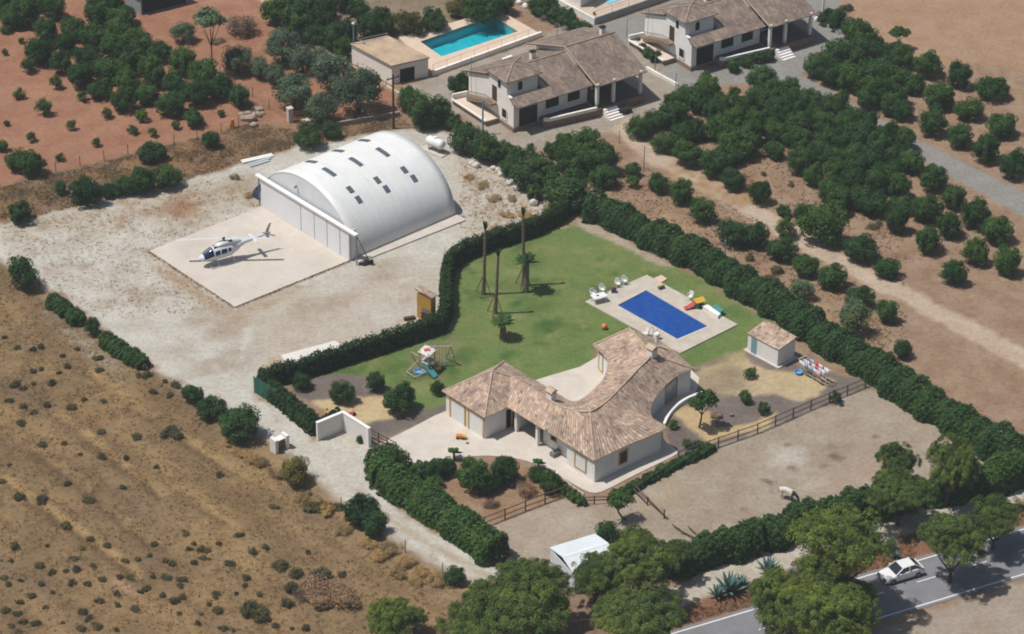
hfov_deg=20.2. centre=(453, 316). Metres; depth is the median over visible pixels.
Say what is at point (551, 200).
shrub
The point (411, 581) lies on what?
straw tuft
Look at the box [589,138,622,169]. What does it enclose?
citrus tree
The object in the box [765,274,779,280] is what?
scrub bush
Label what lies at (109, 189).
shrub
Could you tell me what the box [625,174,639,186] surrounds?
citrus tree
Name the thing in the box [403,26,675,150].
neighbour yard
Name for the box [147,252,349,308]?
edge weeds
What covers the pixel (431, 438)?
courtyard paving
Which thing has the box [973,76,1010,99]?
citrus tree
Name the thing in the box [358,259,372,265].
scrap timber
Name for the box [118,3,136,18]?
citrus tree
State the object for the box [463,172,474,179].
straw tuft
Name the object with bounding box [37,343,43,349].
scrub bush
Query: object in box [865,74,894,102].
citrus tree
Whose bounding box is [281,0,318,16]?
shrub
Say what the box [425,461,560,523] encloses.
front garden
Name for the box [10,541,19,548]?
scrub bush
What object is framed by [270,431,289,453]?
meter box
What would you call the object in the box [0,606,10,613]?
scrub bush
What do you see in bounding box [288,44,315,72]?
olive tree
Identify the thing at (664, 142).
citrus tree
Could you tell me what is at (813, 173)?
citrus tree
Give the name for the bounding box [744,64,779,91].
citrus tree
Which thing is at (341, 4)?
shrub
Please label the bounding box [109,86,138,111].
citrus tree
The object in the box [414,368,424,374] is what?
paddling pool
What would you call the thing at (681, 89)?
citrus tree
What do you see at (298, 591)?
dry bush
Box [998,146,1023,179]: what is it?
citrus tree
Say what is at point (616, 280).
garden chair
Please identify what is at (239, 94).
citrus tree
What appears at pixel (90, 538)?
scrub bush
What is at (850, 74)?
citrus tree
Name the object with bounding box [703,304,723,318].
pump box
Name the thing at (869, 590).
pine tree
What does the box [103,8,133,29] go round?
citrus tree
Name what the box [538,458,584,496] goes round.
kerb
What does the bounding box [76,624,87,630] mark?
scrub bush
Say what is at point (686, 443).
sapling
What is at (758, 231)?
citrus tree
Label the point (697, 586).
verge track
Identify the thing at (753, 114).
citrus tree
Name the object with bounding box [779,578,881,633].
pine tree
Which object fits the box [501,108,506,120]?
window
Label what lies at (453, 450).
palm tree
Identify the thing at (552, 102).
window
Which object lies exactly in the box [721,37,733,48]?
window
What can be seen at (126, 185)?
shrub
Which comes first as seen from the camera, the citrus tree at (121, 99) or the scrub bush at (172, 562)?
the scrub bush at (172, 562)
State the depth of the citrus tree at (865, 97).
337.92 m
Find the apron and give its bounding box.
[354,214,465,262]
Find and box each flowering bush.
[281,455,309,485]
[393,8,424,34]
[444,0,466,15]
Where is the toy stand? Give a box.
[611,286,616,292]
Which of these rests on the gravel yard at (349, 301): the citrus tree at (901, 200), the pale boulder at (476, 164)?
the pale boulder at (476, 164)
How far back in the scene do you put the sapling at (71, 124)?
334.31 m
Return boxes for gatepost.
[286,106,293,122]
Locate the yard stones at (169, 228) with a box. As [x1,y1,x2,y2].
[21,150,294,352]
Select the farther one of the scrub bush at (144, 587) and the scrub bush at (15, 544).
the scrub bush at (15, 544)
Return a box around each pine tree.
[362,596,415,633]
[409,607,428,632]
[433,601,491,633]
[459,578,499,612]
[469,566,572,633]
[484,557,576,601]
[565,551,619,604]
[590,580,687,633]
[595,587,630,629]
[599,533,680,592]
[619,523,658,547]
[656,539,696,580]
[747,563,812,633]
[779,556,847,631]
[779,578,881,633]
[785,501,896,580]
[844,573,882,625]
[866,464,936,526]
[874,441,921,473]
[916,512,990,583]
[925,432,980,507]
[969,492,1023,549]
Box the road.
[663,526,1023,633]
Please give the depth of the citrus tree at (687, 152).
326.26 m
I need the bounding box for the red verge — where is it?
[498,498,1023,633]
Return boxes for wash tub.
[795,369,802,375]
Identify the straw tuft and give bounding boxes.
[222,440,236,446]
[228,173,239,178]
[231,446,248,457]
[242,451,258,463]
[243,191,254,197]
[254,457,268,466]
[266,466,284,478]
[291,490,311,502]
[308,498,322,505]
[320,499,335,516]
[334,524,353,535]
[358,538,376,548]
[370,550,388,560]
[377,539,402,556]
[385,565,406,579]
[390,555,418,567]
[408,575,423,586]
[412,565,431,577]
[427,569,445,586]
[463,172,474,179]
[476,180,489,189]
[484,193,501,201]
[498,209,514,217]
[507,194,516,201]
[517,209,531,218]
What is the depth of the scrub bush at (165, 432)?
281.60 m
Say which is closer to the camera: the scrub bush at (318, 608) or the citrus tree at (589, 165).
the scrub bush at (318, 608)
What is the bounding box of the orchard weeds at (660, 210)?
[599,111,908,363]
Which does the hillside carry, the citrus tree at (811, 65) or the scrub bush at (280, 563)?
the scrub bush at (280, 563)
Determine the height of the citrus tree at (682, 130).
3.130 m
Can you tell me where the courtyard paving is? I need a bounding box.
[379,356,698,492]
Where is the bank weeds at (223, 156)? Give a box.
[0,117,410,222]
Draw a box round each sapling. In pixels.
[0,25,11,32]
[1,48,7,54]
[3,120,9,125]
[12,87,26,98]
[20,56,35,71]
[25,131,35,140]
[33,97,52,114]
[48,73,63,87]
[55,152,65,161]
[65,119,75,129]
[76,90,87,101]
[91,137,99,146]
[101,107,112,118]
[126,125,138,133]
[682,438,691,447]
[691,439,703,448]
[738,389,751,403]
[742,367,755,377]
[757,401,770,414]
[828,389,841,402]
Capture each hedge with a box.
[44,292,86,327]
[98,330,150,370]
[256,185,580,385]
[259,370,320,436]
[321,406,340,418]
[363,444,509,567]
[404,456,452,472]
[556,480,587,506]
[581,187,1023,465]
[606,442,716,502]
[658,516,764,579]
[759,494,844,552]
[839,483,917,523]
[922,448,1023,508]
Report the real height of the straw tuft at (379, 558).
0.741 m
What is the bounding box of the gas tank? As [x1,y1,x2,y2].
[422,135,450,157]
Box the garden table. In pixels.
[591,292,607,304]
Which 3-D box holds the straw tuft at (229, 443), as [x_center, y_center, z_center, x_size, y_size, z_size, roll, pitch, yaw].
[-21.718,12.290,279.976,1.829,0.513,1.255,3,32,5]
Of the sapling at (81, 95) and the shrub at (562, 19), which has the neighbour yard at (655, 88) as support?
the shrub at (562, 19)
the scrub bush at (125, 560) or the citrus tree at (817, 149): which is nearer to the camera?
the scrub bush at (125, 560)
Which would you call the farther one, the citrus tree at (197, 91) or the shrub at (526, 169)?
the citrus tree at (197, 91)
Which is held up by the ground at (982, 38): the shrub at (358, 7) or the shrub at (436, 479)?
the shrub at (358, 7)
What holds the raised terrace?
on the ground at (982, 38)
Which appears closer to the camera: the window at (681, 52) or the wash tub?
the wash tub
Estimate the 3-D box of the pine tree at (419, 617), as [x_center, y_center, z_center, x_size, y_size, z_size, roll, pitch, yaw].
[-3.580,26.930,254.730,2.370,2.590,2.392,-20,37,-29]
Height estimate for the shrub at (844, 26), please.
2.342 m
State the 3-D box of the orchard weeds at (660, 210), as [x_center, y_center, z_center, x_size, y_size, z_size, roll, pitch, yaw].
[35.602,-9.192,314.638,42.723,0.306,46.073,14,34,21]
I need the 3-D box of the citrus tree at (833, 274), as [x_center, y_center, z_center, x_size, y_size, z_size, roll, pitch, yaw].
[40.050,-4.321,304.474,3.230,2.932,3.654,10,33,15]
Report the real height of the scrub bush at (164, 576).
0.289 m
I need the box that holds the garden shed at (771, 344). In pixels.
[743,320,797,368]
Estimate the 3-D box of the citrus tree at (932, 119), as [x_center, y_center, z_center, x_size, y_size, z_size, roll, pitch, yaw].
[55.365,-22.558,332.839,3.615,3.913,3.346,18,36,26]
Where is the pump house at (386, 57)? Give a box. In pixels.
[350,33,429,83]
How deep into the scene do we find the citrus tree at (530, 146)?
328.64 m
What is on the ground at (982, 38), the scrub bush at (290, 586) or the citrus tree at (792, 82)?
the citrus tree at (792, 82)
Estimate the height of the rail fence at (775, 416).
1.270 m
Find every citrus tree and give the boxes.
[0,0,14,12]
[0,5,23,27]
[0,139,8,151]
[3,147,27,171]
[9,0,39,26]
[16,148,47,175]
[24,35,57,64]
[31,15,58,38]
[37,0,66,18]
[49,49,71,72]
[54,31,76,51]
[58,15,84,39]
[66,60,93,86]
[71,43,104,65]
[75,19,107,45]
[83,0,112,24]
[86,77,112,98]
[90,57,125,83]
[98,32,126,57]
[102,20,140,49]
[103,0,124,15]
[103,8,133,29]
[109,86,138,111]
[111,65,141,91]
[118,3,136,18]
[119,42,149,72]
[126,27,152,50]
[134,108,147,120]
[135,81,160,104]
[136,53,165,85]
[147,39,172,60]
[147,127,157,136]
[154,90,187,117]
[160,68,188,94]
[167,45,196,74]
[171,121,180,128]
[179,79,213,105]
[183,106,204,127]
[186,57,220,81]
[203,71,234,99]
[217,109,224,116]
[227,83,249,106]
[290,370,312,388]
[328,379,355,402]
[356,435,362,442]
[365,371,385,390]
[382,380,417,414]
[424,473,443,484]
[430,379,444,393]
[447,70,468,92]
[454,455,493,490]
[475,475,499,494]
[489,454,519,484]
[525,142,536,156]
[543,140,558,157]
[553,132,575,151]
[553,142,586,174]
[569,126,600,150]
[578,146,601,173]
[588,163,618,187]
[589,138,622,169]
[623,114,652,136]
[624,162,641,176]
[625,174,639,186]
[641,108,662,131]
[647,171,669,193]
[649,131,679,153]
[656,99,687,126]
[663,92,681,103]
[668,177,693,203]
[668,419,677,429]
[670,83,687,102]
[670,118,693,140]
[670,138,702,165]
[673,100,690,120]
[683,82,713,111]
[688,117,705,139]
[688,197,718,222]
[696,71,721,95]
[697,147,728,178]
[702,96,727,120]
[702,114,728,138]
[712,90,731,108]
[712,123,735,142]
[713,216,751,245]
[714,105,745,124]
[715,141,745,165]
[717,166,748,189]
[718,125,760,157]
[726,86,741,98]
[729,92,757,113]
[741,117,764,142]
[742,106,769,124]
[742,221,770,247]
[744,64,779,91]
[745,86,768,108]
[747,123,761,143]
[747,180,771,202]
[759,109,779,124]
[762,118,787,141]
[762,139,786,160]
[765,237,799,260]
[774,216,797,237]
[775,122,798,146]
[776,204,790,215]
[778,76,799,91]
[782,88,809,113]
[785,109,815,130]
[785,144,813,172]
[786,125,816,148]
[791,253,819,276]
[793,202,811,219]
[795,201,850,247]
[798,87,822,103]
[802,52,829,75]
[802,162,825,184]
[806,138,834,163]
[808,106,837,130]
[812,123,837,145]
[815,53,846,86]
[817,174,844,198]
[817,262,847,289]
[820,37,855,63]
[820,88,851,115]
[822,158,844,180]
[824,183,851,212]
[828,126,854,150]
[833,110,851,128]
[836,62,865,90]
[841,45,864,64]
[841,232,881,263]
[842,120,874,147]
[842,152,867,177]
[844,285,876,307]
[845,106,864,124]
[845,142,870,158]
[846,183,871,209]
[850,33,878,57]
[852,57,887,89]
[854,109,880,131]
[855,80,879,109]
[858,188,890,214]
[862,166,891,193]
[863,147,890,173]
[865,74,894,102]
[866,53,895,70]
[866,130,890,152]
[872,257,901,279]
[874,299,899,322]
[875,119,902,142]
[879,40,905,59]
[879,61,909,85]
[879,91,902,115]
[883,202,911,232]
[884,81,910,101]
[884,142,905,161]
[887,172,912,196]
[889,194,911,211]
[890,43,915,65]
[891,98,914,119]
[893,338,912,359]
[894,125,916,149]
[897,148,925,173]
[902,71,925,92]
[910,193,944,222]
[911,49,944,77]
[915,223,942,253]
[917,105,949,135]
[919,162,948,189]
[922,80,955,108]
[936,210,963,237]
[937,258,969,284]
[940,183,966,208]
[946,122,974,146]
[947,58,973,88]
[952,95,985,119]
[959,196,992,226]
[959,236,989,264]
[970,132,1001,162]
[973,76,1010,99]
[980,215,1014,243]
[984,112,1018,137]
[992,243,1023,275]
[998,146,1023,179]
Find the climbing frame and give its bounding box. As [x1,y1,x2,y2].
[406,344,455,378]
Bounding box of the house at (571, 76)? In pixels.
[451,25,647,132]
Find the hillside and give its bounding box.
[0,257,471,633]
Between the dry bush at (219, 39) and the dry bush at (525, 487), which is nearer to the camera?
the dry bush at (525, 487)
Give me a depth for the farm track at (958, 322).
308.01 m
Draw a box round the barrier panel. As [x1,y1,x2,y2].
[230,118,234,128]
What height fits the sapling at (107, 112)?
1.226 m
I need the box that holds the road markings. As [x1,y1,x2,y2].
[671,529,1023,633]
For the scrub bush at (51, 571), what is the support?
on the hillside
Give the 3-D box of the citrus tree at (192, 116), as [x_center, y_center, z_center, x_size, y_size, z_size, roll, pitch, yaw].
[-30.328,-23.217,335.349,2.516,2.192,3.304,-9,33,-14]
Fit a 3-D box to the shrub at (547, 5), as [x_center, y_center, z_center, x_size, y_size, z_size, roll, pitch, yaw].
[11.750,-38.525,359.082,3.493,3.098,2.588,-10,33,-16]
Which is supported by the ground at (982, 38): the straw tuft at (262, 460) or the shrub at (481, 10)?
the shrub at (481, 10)
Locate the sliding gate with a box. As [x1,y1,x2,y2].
[371,429,395,444]
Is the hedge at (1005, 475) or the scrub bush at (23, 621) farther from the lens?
the hedge at (1005, 475)
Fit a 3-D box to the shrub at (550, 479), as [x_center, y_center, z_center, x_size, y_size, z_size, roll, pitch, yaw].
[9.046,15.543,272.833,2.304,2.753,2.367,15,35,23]
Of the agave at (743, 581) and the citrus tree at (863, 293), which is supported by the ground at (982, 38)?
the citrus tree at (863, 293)
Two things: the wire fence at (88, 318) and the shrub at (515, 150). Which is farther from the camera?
the shrub at (515, 150)
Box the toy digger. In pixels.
[435,363,443,370]
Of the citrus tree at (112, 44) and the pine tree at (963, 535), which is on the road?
the pine tree at (963, 535)
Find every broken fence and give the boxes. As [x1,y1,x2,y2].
[627,482,666,518]
[672,524,696,538]
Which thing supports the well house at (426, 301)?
on the ground at (982, 38)
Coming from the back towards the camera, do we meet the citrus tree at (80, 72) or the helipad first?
the citrus tree at (80, 72)
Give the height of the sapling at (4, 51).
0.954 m
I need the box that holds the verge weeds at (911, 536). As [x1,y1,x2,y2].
[674,531,918,626]
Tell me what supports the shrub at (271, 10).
on the red field at (54, 136)
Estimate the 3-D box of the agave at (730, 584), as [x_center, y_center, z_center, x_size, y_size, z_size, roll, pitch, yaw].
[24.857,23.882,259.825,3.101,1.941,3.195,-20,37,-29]
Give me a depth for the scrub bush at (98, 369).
291.24 m
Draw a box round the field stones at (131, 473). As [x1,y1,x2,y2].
[1,287,459,624]
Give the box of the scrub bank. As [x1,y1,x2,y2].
[0,114,414,223]
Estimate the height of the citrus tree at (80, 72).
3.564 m
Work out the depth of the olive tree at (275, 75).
343.03 m
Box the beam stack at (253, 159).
[241,153,273,163]
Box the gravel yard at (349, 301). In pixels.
[0,129,547,583]
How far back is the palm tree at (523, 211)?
302.59 m
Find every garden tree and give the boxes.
[607,489,635,520]
[685,389,719,427]
[888,25,910,39]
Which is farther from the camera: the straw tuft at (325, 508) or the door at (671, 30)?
the door at (671, 30)
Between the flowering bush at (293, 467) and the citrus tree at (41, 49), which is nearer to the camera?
the flowering bush at (293, 467)
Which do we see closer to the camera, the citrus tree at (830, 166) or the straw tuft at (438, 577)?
the straw tuft at (438, 577)
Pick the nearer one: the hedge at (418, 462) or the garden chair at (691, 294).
the hedge at (418, 462)
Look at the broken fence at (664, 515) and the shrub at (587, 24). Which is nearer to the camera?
the broken fence at (664, 515)
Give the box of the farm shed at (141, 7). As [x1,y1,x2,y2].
[125,0,187,14]
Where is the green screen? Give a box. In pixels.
[253,376,282,403]
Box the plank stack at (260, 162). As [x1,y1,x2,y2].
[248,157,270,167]
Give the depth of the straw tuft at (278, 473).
275.20 m
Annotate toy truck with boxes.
[456,433,465,439]
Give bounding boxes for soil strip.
[577,218,675,266]
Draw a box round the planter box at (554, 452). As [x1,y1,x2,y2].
[550,447,560,457]
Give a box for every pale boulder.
[472,161,480,167]
[497,170,505,177]
[512,185,519,190]
[529,199,537,205]
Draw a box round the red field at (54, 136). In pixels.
[0,0,404,185]
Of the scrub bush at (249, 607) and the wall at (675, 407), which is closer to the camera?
the scrub bush at (249, 607)
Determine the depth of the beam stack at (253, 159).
328.58 m
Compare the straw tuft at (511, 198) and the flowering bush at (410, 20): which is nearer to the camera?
the straw tuft at (511, 198)
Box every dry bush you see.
[210,37,225,43]
[225,14,260,39]
[291,582,313,601]
[297,573,332,596]
[305,587,332,608]
[309,580,353,608]
[327,585,359,609]
[481,499,499,508]
[504,478,517,486]
[515,480,538,497]
[710,412,722,418]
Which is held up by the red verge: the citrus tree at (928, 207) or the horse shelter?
the horse shelter
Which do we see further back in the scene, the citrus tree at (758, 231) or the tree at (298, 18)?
the tree at (298, 18)
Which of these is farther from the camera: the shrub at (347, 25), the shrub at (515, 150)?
the shrub at (347, 25)
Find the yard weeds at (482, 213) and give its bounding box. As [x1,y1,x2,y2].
[3,151,547,318]
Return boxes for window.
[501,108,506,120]
[518,81,521,89]
[546,97,558,108]
[550,434,556,442]
[568,90,579,101]
[574,451,586,472]
[598,351,602,372]
[618,448,627,465]
[665,377,677,403]
[678,48,684,59]
[695,22,699,30]
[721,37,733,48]
[742,31,752,41]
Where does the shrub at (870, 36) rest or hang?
on the ground at (982, 38)
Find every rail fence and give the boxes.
[484,485,564,521]
[580,495,608,504]
[678,377,866,456]
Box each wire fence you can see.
[0,110,255,184]
[39,281,149,367]
[228,72,284,113]
[314,101,398,120]
[341,500,442,574]
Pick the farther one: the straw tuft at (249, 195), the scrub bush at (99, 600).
the straw tuft at (249, 195)
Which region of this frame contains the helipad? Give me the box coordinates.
[149,206,353,307]
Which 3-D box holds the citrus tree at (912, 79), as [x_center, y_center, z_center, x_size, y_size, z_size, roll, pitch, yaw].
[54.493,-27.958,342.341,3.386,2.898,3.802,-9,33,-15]
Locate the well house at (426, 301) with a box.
[414,285,437,319]
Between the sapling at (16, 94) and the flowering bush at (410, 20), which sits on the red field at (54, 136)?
the sapling at (16, 94)
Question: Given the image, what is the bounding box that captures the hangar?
[255,131,455,264]
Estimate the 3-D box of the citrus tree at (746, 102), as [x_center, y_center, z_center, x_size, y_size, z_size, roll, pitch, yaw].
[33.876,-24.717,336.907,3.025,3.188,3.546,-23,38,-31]
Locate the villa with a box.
[442,327,694,481]
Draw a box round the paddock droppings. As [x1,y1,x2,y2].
[635,404,899,533]
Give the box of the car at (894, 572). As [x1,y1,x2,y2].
[876,557,924,584]
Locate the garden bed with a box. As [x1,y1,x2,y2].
[294,351,873,455]
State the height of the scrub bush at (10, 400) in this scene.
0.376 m
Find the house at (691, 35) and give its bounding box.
[628,0,817,70]
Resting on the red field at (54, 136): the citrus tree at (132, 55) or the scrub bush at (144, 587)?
the citrus tree at (132, 55)
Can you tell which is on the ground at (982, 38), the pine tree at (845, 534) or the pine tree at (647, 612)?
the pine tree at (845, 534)
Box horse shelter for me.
[549,534,608,593]
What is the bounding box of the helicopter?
[176,223,274,268]
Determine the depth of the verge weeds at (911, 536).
262.72 m
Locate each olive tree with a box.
[169,20,197,41]
[220,43,252,72]
[249,55,269,77]
[262,26,302,62]
[263,62,285,85]
[271,71,312,109]
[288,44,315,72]
[302,90,340,125]
[309,52,354,91]
[311,45,329,55]
[331,63,386,113]
[789,278,815,298]
[838,296,873,329]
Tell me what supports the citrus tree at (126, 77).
on the red field at (54, 136)
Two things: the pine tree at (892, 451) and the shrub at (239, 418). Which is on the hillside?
the shrub at (239, 418)
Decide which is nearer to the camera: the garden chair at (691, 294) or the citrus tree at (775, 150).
the garden chair at (691, 294)
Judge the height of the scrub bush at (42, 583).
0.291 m
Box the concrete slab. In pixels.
[281,341,339,361]
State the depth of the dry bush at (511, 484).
274.16 m
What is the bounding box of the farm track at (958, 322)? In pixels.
[612,117,1023,366]
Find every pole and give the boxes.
[386,74,399,128]
[820,0,824,24]
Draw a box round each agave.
[706,583,728,599]
[714,570,746,595]
[733,573,750,588]
[756,556,779,572]
[890,549,901,559]
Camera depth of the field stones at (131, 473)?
273.81 m
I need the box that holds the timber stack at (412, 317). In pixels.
[404,315,415,320]
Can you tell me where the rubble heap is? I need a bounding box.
[238,105,264,126]
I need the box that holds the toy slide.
[684,301,695,309]
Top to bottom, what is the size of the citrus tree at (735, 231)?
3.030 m
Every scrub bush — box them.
[0,575,8,580]
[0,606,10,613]
[4,398,14,402]
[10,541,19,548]
[11,379,19,386]
[11,492,24,500]
[11,610,22,615]
[13,628,22,633]
[15,418,25,425]
[15,599,24,603]
[17,618,27,624]
[18,402,26,409]
[26,593,36,598]
[29,409,38,413]
[30,620,40,625]
[33,561,43,568]
[36,441,46,446]
[36,492,47,504]
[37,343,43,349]
[37,581,44,585]
[42,401,50,407]
[47,378,55,385]
[47,568,56,575]
[60,521,73,529]
[63,480,71,485]
[66,403,76,410]
[67,578,77,585]
[68,555,77,560]
[71,565,80,571]
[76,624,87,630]
[77,607,86,614]
[80,494,94,503]
[83,581,91,585]
[84,614,91,621]
[86,536,96,541]
[92,622,103,629]
[93,598,103,603]
[95,367,103,372]
[95,452,106,459]
[96,429,105,434]
[96,576,105,581]
[102,541,110,547]
[113,590,119,596]
[120,558,128,562]
[125,573,133,580]
[129,604,139,612]
[132,431,141,439]
[140,370,153,378]
[141,584,150,590]
[148,388,157,393]
[149,540,157,546]
[159,424,182,437]
[160,573,171,579]
[166,391,173,397]
[167,560,175,565]
[167,596,179,603]
[168,427,183,438]
[169,380,181,388]
[176,576,187,581]
[179,593,187,598]
[181,529,189,536]
[195,545,204,551]
[203,547,210,553]
[211,590,220,598]
[212,605,222,613]
[215,471,224,477]
[217,625,228,631]
[222,560,235,565]
[233,532,244,536]
[238,600,258,616]
[242,574,250,580]
[245,599,269,616]
[247,547,257,554]
[251,607,269,624]
[261,543,268,549]
[268,504,280,508]
[270,622,279,627]
[271,559,289,571]
[279,597,294,606]
[283,581,298,592]
[286,566,302,577]
[300,500,321,513]
[301,624,309,631]
[308,566,332,579]
[315,603,329,610]
[327,502,346,510]
[337,570,346,577]
[745,252,753,260]
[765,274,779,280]
[770,265,784,275]
[838,4,853,11]
[866,220,882,230]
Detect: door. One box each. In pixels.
[261,180,301,229]
[301,205,314,238]
[314,212,327,245]
[327,220,339,253]
[340,228,348,259]
[400,66,414,81]
[449,396,465,426]
[468,409,484,437]
[492,84,496,101]
[506,409,510,427]
[511,411,514,426]
[519,104,536,125]
[669,25,674,41]
[696,44,713,65]
[751,337,756,354]
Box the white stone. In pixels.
[835,28,841,33]
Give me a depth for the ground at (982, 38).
318.39 m
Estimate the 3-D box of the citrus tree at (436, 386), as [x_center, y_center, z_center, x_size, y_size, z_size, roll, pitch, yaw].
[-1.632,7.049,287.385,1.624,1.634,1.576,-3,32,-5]
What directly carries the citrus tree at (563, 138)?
on the ground at (982, 38)
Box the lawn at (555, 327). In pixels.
[316,224,773,407]
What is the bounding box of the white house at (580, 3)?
[566,0,591,6]
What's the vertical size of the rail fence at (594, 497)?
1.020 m
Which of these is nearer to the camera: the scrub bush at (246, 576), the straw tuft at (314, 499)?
the scrub bush at (246, 576)
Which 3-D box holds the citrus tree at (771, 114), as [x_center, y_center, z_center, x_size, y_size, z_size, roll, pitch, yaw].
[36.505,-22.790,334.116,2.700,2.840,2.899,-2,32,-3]
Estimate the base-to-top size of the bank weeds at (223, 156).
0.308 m
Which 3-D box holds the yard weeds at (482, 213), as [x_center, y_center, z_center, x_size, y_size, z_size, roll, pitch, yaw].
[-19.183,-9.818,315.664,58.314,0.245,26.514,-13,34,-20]
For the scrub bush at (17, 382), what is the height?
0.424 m
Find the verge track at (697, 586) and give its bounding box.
[663,488,1023,618]
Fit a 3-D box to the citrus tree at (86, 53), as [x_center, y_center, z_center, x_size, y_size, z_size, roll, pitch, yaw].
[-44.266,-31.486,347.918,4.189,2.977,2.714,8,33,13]
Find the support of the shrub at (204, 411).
on the hillside
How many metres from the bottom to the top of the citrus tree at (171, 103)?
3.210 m
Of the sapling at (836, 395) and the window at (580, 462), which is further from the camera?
the sapling at (836, 395)
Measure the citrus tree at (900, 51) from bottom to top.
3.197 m
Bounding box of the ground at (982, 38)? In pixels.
[4,0,1023,632]
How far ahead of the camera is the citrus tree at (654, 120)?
333.99 m
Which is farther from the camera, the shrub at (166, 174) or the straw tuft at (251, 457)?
the shrub at (166, 174)
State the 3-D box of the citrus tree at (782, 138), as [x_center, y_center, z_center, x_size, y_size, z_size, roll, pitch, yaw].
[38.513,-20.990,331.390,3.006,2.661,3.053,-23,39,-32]
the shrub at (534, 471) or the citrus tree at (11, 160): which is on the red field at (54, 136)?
the citrus tree at (11, 160)
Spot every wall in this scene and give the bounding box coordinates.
[258,0,399,95]
[316,411,370,447]
[317,111,399,129]
[646,66,678,86]
[663,391,701,424]
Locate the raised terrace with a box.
[558,0,666,24]
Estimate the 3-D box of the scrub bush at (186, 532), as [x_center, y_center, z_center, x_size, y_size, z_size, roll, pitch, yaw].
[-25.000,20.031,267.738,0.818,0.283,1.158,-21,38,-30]
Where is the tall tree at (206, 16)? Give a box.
[192,6,227,60]
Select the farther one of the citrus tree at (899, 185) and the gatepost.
the gatepost
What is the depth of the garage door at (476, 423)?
281.08 m
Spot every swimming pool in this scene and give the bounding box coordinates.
[399,10,541,75]
[585,275,737,353]
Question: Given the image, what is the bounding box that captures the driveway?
[532,0,1023,215]
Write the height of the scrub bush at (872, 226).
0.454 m
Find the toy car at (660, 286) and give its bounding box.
[657,284,664,289]
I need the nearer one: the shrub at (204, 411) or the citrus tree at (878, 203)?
the shrub at (204, 411)
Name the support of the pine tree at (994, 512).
on the red verge
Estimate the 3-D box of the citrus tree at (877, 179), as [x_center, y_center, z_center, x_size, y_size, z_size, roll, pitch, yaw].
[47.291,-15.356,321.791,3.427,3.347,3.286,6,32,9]
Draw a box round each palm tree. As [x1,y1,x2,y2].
[448,447,462,460]
[475,220,491,297]
[487,248,502,317]
[489,312,514,339]
[515,206,531,289]
[515,251,538,292]
[532,458,545,467]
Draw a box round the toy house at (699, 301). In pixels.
[693,296,705,308]
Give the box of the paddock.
[493,389,1023,565]
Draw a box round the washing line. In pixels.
[798,355,830,385]
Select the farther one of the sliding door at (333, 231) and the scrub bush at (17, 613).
the sliding door at (333, 231)
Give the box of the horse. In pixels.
[778,486,799,501]
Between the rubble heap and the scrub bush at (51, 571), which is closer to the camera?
the scrub bush at (51, 571)
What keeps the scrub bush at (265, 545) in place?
on the hillside
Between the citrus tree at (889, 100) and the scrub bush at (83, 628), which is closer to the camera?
the scrub bush at (83, 628)
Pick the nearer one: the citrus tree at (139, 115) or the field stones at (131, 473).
the field stones at (131, 473)
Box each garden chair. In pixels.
[590,288,596,298]
[599,283,605,290]
[614,278,620,287]
[621,275,627,285]
[687,290,693,300]
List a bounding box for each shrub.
[6,199,32,225]
[7,255,39,289]
[53,180,66,194]
[67,173,103,204]
[83,316,100,335]
[102,182,118,197]
[111,174,135,195]
[128,166,157,193]
[135,141,167,162]
[151,163,183,188]
[180,384,203,403]
[194,394,228,419]
[201,130,220,147]
[217,402,261,443]
[258,0,286,22]
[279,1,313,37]
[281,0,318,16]
[293,120,323,148]
[318,21,344,50]
[320,120,341,137]
[332,0,353,10]
[333,35,352,58]
[337,17,357,41]
[340,492,381,524]
[346,0,369,15]
[356,11,381,38]
[358,510,388,535]
[366,6,397,33]
[377,442,412,465]
[396,84,419,110]
[406,90,443,129]
[412,462,426,478]
[419,5,447,31]
[424,459,444,479]
[432,97,454,125]
[440,458,456,476]
[443,565,467,585]
[444,112,463,127]
[446,121,481,151]
[460,0,504,25]
[469,129,504,160]
[488,139,512,159]
[497,0,515,13]
[497,154,521,175]
[503,145,526,159]
[507,151,555,186]
[525,182,542,200]
[526,0,542,12]
[526,465,543,482]
[535,159,562,185]
[536,0,559,18]
[538,468,561,492]
[540,168,592,209]
[544,188,559,206]
[546,5,567,23]
[556,6,578,25]
[566,19,586,29]
[579,22,592,27]
[593,100,603,111]
[594,520,620,544]
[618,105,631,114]
[638,43,646,50]
[641,46,652,56]
[649,48,661,61]
[726,59,740,72]
[739,54,754,67]
[752,51,766,63]
[764,49,774,60]
[816,7,834,23]
[827,7,847,29]
[839,16,855,36]
[846,17,878,41]
[863,31,884,51]
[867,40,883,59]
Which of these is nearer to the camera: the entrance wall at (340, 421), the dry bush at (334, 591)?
the dry bush at (334, 591)
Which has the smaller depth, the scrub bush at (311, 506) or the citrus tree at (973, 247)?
the scrub bush at (311, 506)
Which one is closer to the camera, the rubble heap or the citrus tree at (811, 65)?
the rubble heap
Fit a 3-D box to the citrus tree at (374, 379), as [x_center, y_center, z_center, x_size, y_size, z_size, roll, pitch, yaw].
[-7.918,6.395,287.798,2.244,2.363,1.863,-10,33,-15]
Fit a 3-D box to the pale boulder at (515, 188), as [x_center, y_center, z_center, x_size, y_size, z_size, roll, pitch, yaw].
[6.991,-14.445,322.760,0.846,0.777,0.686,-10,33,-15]
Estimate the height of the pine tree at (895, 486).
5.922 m
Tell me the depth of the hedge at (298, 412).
283.57 m
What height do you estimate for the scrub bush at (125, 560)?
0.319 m
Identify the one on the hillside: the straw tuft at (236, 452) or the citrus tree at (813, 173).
the straw tuft at (236, 452)

